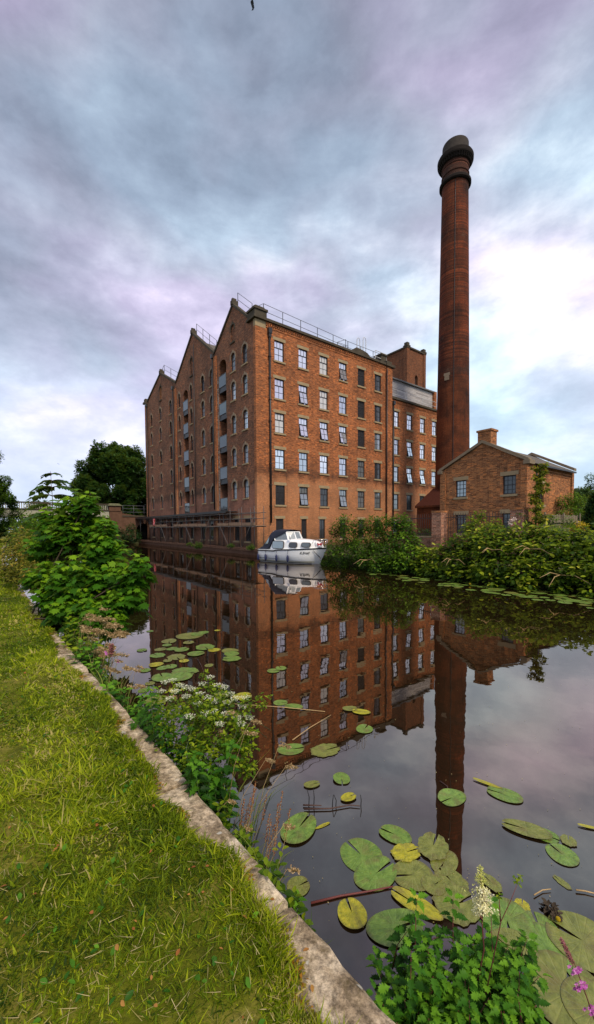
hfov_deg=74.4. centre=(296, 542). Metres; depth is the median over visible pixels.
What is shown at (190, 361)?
blind window
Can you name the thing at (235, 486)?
window
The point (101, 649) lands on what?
bank grass
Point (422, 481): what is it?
window
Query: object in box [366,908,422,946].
lily pad
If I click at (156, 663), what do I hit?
lily pad
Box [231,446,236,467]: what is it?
window
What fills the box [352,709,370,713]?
lily pad
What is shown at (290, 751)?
lily pad
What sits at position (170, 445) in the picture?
window
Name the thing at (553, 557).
bramble bush
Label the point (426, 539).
gate
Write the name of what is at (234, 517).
window
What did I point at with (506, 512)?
window
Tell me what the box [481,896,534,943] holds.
lily pad
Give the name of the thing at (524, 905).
lily pad
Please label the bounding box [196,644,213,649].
lily pad
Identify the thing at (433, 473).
window
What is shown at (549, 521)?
bank shrub
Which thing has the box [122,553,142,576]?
sycamore shoot
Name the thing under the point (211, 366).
window
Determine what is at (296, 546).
cabin cruiser
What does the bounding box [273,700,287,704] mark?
lily pad
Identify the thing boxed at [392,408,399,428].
window
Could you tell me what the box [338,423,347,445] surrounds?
window
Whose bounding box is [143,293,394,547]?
brick mill
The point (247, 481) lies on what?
window
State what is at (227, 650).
lily pad
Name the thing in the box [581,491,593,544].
conifer
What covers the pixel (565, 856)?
lily pad
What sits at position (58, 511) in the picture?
sycamore shoot
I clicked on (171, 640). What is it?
lily pad
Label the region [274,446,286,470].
window
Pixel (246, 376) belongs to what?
window
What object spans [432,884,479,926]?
lily pad
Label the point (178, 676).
lily pad
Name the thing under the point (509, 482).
window
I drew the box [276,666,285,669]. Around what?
lily pad
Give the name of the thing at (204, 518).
window
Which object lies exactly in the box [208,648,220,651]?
lily pad
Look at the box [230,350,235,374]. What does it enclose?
window
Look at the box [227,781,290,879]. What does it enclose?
dock stems
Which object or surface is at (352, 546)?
bank shrub
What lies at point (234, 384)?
window
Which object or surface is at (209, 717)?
white umbel plant
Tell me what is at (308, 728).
floating stick
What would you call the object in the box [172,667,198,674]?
lily pad
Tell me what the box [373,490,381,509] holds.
window
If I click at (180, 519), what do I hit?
window
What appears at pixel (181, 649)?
lily pad
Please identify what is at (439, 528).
brick pier
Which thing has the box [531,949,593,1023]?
lily pad
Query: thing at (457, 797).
lily pad
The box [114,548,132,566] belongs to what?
sycamore shoot
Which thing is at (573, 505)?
garden shrub
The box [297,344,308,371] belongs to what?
window
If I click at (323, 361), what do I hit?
window
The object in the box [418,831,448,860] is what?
lily pad
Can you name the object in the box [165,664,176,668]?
lily pad
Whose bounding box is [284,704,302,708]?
lily pad
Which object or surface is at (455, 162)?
factory chimney
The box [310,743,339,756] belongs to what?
lily pad
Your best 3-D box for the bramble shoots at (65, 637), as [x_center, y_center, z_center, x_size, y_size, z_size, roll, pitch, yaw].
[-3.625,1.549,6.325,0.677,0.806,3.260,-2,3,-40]
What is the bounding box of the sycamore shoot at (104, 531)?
[95,520,114,546]
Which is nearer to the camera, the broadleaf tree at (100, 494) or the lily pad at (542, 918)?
the lily pad at (542, 918)
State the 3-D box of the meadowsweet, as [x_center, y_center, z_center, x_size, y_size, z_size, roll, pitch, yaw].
[0.761,1.614,1.617,0.172,0.617,0.093,-2,3,-36]
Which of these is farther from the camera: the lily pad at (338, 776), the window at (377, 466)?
the window at (377, 466)
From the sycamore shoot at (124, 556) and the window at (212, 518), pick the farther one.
the window at (212, 518)
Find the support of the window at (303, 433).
in the brick mill
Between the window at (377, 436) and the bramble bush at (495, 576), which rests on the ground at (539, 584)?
the bramble bush at (495, 576)
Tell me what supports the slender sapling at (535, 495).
on the ground at (539, 584)
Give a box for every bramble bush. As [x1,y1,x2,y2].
[408,543,451,578]
[438,532,483,582]
[463,522,520,587]
[494,520,552,591]
[522,521,584,594]
[554,521,593,597]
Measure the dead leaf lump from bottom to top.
0.048 m
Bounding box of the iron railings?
[443,511,503,561]
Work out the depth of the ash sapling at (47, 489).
8.38 m
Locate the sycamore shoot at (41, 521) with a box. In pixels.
[35,510,48,526]
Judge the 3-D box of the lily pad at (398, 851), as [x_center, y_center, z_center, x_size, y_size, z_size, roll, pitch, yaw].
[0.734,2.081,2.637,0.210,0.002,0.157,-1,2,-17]
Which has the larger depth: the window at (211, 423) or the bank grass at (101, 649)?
the window at (211, 423)
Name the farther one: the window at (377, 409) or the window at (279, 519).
the window at (377, 409)
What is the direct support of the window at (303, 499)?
in the brick mill
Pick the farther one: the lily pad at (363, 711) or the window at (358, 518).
the window at (358, 518)
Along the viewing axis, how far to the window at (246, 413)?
34.06 m
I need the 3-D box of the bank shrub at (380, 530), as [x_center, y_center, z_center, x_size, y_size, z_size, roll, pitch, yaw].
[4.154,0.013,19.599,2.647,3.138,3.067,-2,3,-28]
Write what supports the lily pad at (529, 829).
on the water
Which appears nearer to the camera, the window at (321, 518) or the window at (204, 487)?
the window at (321, 518)
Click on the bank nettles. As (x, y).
(113, 683)
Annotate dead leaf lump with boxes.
[539,897,562,921]
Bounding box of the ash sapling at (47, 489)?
[23,471,78,521]
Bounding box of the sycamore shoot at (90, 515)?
[88,496,100,520]
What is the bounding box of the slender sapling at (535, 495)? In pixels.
[526,461,553,523]
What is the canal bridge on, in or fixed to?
on the ground at (539, 584)
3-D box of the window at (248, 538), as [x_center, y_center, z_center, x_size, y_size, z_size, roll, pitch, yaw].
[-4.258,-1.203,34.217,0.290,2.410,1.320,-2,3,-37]
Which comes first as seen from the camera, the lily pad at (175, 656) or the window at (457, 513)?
the lily pad at (175, 656)
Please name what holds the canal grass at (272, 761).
on the water
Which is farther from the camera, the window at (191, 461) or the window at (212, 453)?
the window at (191, 461)
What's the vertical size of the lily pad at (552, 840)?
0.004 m
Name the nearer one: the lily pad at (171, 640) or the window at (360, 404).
the lily pad at (171, 640)
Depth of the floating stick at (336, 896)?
2.33 m
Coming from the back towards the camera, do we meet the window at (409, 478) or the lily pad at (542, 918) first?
the window at (409, 478)
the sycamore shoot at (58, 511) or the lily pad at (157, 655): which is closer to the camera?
the lily pad at (157, 655)
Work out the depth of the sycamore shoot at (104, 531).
7.31 m
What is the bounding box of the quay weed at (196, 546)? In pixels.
[193,541,202,548]
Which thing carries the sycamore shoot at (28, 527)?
attached to the sycamore bush at (76, 587)
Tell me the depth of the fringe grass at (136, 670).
4.21 m
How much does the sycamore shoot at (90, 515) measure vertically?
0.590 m
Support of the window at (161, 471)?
in the brick mill
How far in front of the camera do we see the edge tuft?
2.02 m
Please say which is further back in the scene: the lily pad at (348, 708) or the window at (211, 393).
the window at (211, 393)
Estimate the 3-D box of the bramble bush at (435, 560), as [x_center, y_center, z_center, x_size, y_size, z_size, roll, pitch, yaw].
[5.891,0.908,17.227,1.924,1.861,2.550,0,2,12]
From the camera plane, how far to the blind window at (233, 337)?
35.43 m
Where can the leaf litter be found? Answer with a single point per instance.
(122, 1003)
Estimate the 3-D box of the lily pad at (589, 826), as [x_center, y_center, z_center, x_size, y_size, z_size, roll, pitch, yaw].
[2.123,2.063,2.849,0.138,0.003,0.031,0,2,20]
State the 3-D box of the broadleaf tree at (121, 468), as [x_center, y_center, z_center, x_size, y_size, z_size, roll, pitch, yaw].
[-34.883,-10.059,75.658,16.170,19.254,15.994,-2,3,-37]
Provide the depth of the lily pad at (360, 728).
4.26 m
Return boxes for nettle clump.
[365,887,552,1023]
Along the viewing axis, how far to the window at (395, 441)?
43.64 m
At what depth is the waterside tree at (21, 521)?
90.69 m
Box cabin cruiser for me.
[258,529,327,563]
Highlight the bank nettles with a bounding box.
[71,639,151,728]
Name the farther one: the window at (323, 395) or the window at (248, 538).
the window at (323, 395)
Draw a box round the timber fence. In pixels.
[541,512,580,556]
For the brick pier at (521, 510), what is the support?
on the ground at (539, 584)
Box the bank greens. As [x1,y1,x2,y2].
[127,686,241,830]
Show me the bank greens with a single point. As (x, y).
(211, 780)
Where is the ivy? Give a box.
[117,523,142,543]
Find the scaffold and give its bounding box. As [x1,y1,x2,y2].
[149,506,265,547]
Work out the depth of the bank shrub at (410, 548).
18.29 m
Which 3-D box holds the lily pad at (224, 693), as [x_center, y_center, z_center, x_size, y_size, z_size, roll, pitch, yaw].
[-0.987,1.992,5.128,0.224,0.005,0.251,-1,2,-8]
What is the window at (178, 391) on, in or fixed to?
in the brick mill
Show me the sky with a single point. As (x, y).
(163, 162)
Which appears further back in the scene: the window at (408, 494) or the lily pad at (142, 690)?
the window at (408, 494)
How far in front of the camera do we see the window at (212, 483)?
39.79 m
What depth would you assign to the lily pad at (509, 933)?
2.09 m
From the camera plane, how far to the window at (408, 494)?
45.28 m
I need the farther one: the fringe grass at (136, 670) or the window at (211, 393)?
the window at (211, 393)
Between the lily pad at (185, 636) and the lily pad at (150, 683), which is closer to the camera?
the lily pad at (150, 683)
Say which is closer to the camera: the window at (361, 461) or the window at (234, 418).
the window at (234, 418)
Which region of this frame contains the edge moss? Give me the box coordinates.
[30,602,321,1023]
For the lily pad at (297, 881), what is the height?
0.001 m
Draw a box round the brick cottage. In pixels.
[437,428,576,552]
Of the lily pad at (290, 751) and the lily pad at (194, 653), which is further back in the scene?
the lily pad at (194, 653)
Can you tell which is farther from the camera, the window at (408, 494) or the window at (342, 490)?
the window at (408, 494)
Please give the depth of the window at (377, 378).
41.42 m
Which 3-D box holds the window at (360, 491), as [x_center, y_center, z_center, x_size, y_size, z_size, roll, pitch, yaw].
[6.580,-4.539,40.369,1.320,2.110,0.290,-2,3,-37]
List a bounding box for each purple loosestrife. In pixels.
[104,643,117,679]
[560,937,593,1018]
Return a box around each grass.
[51,606,130,676]
[79,627,137,693]
[86,646,176,736]
[165,697,298,840]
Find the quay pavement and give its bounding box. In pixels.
[139,540,326,554]
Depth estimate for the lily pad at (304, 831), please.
2.84 m
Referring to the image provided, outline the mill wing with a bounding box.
[392,377,436,535]
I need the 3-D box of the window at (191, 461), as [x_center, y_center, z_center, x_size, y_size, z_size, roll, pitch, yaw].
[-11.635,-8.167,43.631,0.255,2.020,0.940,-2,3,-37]
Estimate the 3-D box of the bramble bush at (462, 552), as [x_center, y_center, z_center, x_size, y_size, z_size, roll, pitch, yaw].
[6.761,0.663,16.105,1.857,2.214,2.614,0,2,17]
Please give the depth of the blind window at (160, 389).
51.38 m
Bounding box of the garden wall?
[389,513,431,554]
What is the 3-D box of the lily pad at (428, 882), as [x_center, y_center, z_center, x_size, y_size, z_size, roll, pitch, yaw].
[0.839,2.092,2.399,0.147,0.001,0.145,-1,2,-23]
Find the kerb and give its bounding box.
[0,545,395,1023]
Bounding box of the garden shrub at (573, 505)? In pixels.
[553,489,587,523]
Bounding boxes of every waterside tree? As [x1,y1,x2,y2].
[3,525,21,537]
[16,518,33,531]
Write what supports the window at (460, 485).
in the brick cottage
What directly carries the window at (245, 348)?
in the brick mill
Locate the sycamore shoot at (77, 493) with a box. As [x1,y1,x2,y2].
[68,489,86,518]
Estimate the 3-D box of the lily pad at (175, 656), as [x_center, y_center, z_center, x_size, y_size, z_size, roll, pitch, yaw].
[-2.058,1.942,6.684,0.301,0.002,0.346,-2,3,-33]
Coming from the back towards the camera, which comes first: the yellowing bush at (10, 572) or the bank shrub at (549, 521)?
the bank shrub at (549, 521)
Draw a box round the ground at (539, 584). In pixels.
[121,540,593,592]
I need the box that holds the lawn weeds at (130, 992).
[0,597,264,1023]
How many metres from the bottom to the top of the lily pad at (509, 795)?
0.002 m
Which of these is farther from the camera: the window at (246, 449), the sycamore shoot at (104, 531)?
the window at (246, 449)
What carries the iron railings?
on the ground at (539, 584)
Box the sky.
[0,0,593,531]
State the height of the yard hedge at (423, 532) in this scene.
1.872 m
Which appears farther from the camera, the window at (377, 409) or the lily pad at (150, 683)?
the window at (377, 409)
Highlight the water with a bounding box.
[4,532,593,1023]
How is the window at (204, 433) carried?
in the brick mill
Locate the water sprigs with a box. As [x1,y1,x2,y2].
[281,889,307,913]
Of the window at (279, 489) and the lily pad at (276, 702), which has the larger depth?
the window at (279, 489)
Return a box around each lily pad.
[138,688,146,692]
[140,668,150,671]
[144,695,168,704]
[145,681,154,684]
[149,662,163,666]
[150,653,164,657]
[151,673,172,681]
[156,666,166,669]
[161,638,175,642]
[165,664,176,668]
[167,654,185,659]
[169,671,192,680]
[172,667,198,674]
[174,647,188,651]
[176,632,202,638]
[187,651,204,655]
[191,632,203,635]
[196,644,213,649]
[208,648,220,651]
[215,691,228,698]
[222,648,238,652]
[222,656,240,660]
[224,651,238,655]
[232,692,251,699]
[267,669,278,672]
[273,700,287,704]
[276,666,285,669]
[277,743,303,754]
[280,812,315,843]
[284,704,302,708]
[287,876,309,896]
[304,780,319,787]
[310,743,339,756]
[315,822,328,828]
[333,772,349,783]
[338,897,366,928]
[340,838,381,870]
[341,792,355,800]
[343,706,356,710]
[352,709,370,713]
[354,855,396,890]
[356,724,372,732]
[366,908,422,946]
[379,824,411,843]
[390,843,420,861]
[391,886,442,920]
[392,859,432,890]
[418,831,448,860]
[421,874,446,895]
[430,850,457,875]
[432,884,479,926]
[434,866,468,889]
[438,788,465,805]
[473,777,502,788]
[481,872,502,891]
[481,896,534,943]
[487,786,522,802]
[492,928,538,961]
[502,819,552,838]
[514,898,530,910]
[525,910,556,948]
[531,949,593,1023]
[533,922,572,975]
[541,828,559,842]
[545,843,579,866]
[545,910,593,972]
[553,875,571,889]
[560,834,576,846]
[561,975,593,1023]
[577,823,593,828]
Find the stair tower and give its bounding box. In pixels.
[387,342,426,387]
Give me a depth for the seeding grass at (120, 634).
5.55 m
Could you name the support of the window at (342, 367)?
in the brick mill
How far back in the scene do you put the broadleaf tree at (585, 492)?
45.23 m
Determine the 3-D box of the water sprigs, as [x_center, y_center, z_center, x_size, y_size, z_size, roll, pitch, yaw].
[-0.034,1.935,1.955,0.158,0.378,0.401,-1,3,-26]
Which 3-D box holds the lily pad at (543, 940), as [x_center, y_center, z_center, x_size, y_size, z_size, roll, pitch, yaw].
[1.300,2.106,2.039,0.230,0.002,0.269,-1,2,-11]
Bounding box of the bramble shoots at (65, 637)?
[36,609,109,673]
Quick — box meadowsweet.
[462,865,498,980]
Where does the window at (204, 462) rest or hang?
in the brick mill
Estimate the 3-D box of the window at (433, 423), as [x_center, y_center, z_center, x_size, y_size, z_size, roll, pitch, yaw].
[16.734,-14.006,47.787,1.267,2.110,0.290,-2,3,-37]
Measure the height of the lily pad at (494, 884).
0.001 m
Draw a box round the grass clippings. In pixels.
[0,588,347,1023]
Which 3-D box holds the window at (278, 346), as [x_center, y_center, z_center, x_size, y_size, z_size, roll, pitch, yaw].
[-1.567,-16.564,33.767,1.320,2.110,0.290,-2,3,-37]
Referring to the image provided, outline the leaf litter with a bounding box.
[1,627,313,1018]
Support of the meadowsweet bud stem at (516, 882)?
on the nettle clump
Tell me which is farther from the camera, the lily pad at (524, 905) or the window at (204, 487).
the window at (204, 487)
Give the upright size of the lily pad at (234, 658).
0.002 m
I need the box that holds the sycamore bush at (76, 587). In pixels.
[17,491,157,642]
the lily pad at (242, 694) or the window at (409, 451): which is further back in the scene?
the window at (409, 451)
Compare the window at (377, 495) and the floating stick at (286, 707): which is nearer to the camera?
the floating stick at (286, 707)
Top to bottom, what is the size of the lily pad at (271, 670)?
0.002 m
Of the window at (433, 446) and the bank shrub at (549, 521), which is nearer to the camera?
the bank shrub at (549, 521)
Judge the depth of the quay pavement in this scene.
37.74 m
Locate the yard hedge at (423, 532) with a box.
[413,527,431,535]
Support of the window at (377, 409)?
in the brick mill
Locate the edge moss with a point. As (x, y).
(295, 965)
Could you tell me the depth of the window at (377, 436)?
41.68 m
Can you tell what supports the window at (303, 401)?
in the brick mill
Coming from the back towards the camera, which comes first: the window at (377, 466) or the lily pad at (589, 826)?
the window at (377, 466)
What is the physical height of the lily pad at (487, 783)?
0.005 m
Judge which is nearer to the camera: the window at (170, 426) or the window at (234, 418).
the window at (234, 418)
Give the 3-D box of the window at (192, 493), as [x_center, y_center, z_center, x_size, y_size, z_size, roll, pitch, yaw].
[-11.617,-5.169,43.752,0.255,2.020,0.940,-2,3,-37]
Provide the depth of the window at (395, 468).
43.77 m
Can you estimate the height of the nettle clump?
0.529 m
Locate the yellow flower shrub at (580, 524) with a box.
[569,521,593,538]
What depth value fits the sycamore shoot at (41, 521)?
8.01 m
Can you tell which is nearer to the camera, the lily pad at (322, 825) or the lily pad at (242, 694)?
the lily pad at (322, 825)
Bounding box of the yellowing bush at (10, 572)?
[0,524,58,593]
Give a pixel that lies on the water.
(448, 684)
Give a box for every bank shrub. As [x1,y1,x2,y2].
[3,510,83,579]
[322,513,377,567]
[351,512,406,573]
[383,512,423,574]
[516,512,574,563]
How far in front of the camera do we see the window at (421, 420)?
46.38 m
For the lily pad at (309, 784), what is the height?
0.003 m
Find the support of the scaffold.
on the quay pavement
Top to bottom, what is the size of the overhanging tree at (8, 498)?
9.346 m
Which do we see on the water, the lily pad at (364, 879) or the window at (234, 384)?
the lily pad at (364, 879)
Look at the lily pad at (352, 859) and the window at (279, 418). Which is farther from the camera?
the window at (279, 418)
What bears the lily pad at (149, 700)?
on the water
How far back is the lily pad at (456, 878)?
2.44 m
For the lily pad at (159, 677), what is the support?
on the water
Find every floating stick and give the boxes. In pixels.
[235,704,324,711]
[292,715,330,739]
[304,804,359,809]
[311,886,392,903]
[576,889,593,893]
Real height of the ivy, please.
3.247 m
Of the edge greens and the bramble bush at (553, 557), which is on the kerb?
the edge greens
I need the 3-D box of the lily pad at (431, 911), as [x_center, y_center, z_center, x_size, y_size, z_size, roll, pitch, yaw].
[0.695,2.093,2.274,0.303,0.006,0.114,1,3,37]
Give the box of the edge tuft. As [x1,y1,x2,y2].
[224,799,331,943]
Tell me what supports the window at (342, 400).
in the brick mill
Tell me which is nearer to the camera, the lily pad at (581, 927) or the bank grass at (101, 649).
the lily pad at (581, 927)
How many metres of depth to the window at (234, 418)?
35.79 m
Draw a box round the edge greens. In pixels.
[212,794,316,931]
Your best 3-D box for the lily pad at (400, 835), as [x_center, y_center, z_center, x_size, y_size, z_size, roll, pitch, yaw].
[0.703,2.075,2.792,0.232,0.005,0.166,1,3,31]
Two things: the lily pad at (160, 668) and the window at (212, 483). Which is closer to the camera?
the lily pad at (160, 668)
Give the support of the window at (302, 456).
in the brick mill
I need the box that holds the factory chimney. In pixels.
[415,135,473,535]
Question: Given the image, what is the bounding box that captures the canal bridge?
[1,501,147,539]
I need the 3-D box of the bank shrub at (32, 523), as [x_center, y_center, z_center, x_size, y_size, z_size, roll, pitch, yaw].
[-8.379,0.118,13.439,6.391,2.725,2.207,1,3,27]
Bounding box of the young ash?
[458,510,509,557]
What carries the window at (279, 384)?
in the brick mill
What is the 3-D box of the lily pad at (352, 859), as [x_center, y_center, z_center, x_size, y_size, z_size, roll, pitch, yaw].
[0.431,2.090,2.626,0.277,0.002,0.281,-2,3,-36]
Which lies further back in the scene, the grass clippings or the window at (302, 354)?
the window at (302, 354)
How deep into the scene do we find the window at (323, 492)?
37.34 m
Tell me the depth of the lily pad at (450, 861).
2.55 m
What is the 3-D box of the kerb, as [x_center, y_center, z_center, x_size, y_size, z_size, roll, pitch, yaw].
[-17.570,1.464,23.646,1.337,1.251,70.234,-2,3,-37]
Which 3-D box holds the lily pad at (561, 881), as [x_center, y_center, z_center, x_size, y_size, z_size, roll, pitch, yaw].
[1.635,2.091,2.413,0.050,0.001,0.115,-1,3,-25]
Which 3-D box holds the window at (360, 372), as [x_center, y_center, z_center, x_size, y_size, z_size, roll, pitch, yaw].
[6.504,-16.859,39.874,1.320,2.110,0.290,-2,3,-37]
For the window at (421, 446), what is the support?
in the mill wing
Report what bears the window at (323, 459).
in the brick mill
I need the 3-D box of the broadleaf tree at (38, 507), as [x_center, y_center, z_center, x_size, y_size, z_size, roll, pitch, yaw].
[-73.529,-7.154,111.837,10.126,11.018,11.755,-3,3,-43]
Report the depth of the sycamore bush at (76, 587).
7.02 m
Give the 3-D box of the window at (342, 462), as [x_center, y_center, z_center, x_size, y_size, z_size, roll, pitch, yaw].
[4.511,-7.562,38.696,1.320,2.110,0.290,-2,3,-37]
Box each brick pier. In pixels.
[431,511,447,555]
[509,507,528,561]
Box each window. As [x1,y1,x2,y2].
[159,384,161,401]
[159,426,161,441]
[160,471,162,486]
[168,399,171,415]
[169,419,171,436]
[169,445,172,460]
[170,468,172,484]
[177,391,180,409]
[179,519,182,538]
[189,356,192,377]
[189,406,192,425]
[190,461,193,478]
[191,488,193,505]
[200,373,204,394]
[200,398,204,419]
[200,518,205,540]
[201,427,205,447]
[201,456,205,475]
[202,485,205,504]
[208,517,213,540]
[209,366,213,388]
[209,393,211,414]
[210,423,214,444]
[210,453,214,473]
[210,483,213,503]
[229,321,234,344]
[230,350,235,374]
[230,379,235,402]
[230,412,236,435]
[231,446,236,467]
[231,478,237,500]
[233,516,239,542]
[241,340,247,366]
[241,371,247,396]
[242,406,248,431]
[242,441,248,465]
[242,476,248,499]
[243,515,250,542]
[273,336,285,364]
[273,374,285,401]
[273,409,285,435]
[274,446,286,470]
[274,482,286,506]
[274,516,284,529]
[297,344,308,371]
[297,381,308,406]
[298,414,308,439]
[298,449,309,473]
[298,484,309,506]
[300,516,307,538]
[318,352,328,377]
[318,387,328,411]
[318,516,325,539]
[319,419,328,442]
[319,452,329,475]
[319,485,329,507]
[338,359,347,383]
[338,392,347,415]
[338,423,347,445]
[338,455,347,477]
[338,487,347,508]
[357,365,365,388]
[357,398,365,420]
[357,427,365,448]
[357,458,365,478]
[357,488,365,508]
[357,517,364,538]
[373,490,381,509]
[374,371,381,393]
[374,402,381,423]
[374,430,381,451]
[374,460,381,480]
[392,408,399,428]
[392,436,399,456]
[392,464,399,482]
[392,492,399,510]
[406,412,412,431]
[406,439,412,458]
[406,466,412,484]
[406,493,412,510]
[419,415,425,434]
[419,442,425,460]
[419,467,425,485]
[431,419,436,436]
[431,444,435,461]
[431,469,434,486]
[453,476,467,499]
[453,511,468,534]
[500,470,518,496]
[500,509,509,532]
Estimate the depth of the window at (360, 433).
40.17 m
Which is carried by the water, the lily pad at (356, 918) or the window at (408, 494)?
the lily pad at (356, 918)
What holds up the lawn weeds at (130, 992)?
on the lawn at (133, 1019)
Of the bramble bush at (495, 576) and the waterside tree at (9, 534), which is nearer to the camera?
the bramble bush at (495, 576)
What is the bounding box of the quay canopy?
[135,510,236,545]
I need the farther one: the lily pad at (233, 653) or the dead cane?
the dead cane
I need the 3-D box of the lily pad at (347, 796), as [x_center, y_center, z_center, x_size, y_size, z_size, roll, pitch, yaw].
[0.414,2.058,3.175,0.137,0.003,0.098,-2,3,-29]
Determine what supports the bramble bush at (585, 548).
on the ground at (539, 584)
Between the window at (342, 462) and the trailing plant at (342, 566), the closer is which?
the trailing plant at (342, 566)
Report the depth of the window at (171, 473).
49.03 m
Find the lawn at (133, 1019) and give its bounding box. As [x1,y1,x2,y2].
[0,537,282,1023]
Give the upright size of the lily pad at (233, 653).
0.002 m
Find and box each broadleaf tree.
[19,499,51,525]
[69,439,146,515]
[81,481,118,508]
[573,486,593,520]
[581,472,593,496]
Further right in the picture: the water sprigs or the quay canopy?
the water sprigs
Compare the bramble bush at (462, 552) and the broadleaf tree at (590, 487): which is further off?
the broadleaf tree at (590, 487)
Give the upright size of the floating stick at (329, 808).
0.010 m
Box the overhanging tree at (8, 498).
[0,475,23,537]
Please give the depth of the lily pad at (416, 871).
2.48 m
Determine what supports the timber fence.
on the ground at (539, 584)
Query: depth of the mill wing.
45.48 m
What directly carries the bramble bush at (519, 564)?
on the ground at (539, 584)
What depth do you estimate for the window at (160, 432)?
51.86 m
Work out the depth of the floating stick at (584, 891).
2.35 m
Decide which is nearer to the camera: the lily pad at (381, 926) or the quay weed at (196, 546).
the lily pad at (381, 926)
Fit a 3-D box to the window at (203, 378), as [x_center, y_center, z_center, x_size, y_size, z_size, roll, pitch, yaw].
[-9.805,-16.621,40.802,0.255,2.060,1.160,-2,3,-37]
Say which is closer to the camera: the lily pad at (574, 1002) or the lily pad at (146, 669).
the lily pad at (574, 1002)
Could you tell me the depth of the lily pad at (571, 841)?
2.73 m
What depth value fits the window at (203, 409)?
41.07 m
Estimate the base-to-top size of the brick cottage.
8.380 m
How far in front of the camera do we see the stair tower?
53.02 m
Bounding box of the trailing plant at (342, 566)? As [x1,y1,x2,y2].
[320,560,372,570]
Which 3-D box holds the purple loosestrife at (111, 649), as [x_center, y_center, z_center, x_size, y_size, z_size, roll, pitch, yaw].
[-2.198,1.476,4.658,0.170,0.559,0.082,1,3,25]
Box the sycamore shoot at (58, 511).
[48,500,59,524]
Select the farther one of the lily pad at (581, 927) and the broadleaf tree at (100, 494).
the broadleaf tree at (100, 494)
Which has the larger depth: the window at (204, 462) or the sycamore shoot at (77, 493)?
the window at (204, 462)
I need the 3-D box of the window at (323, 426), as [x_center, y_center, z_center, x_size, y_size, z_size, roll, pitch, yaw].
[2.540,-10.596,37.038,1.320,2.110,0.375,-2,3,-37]
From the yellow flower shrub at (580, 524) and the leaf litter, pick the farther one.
the yellow flower shrub at (580, 524)
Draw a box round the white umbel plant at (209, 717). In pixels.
[148,669,272,803]
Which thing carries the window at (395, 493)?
in the mill wing
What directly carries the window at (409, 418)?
in the mill wing
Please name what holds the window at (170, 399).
in the brick mill
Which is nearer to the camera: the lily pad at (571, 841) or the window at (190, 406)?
the lily pad at (571, 841)
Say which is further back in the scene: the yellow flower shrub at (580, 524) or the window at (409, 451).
the window at (409, 451)
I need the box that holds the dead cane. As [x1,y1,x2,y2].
[542,572,589,585]
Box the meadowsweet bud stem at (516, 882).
[482,874,522,1010]
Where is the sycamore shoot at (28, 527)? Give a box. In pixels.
[24,521,37,538]

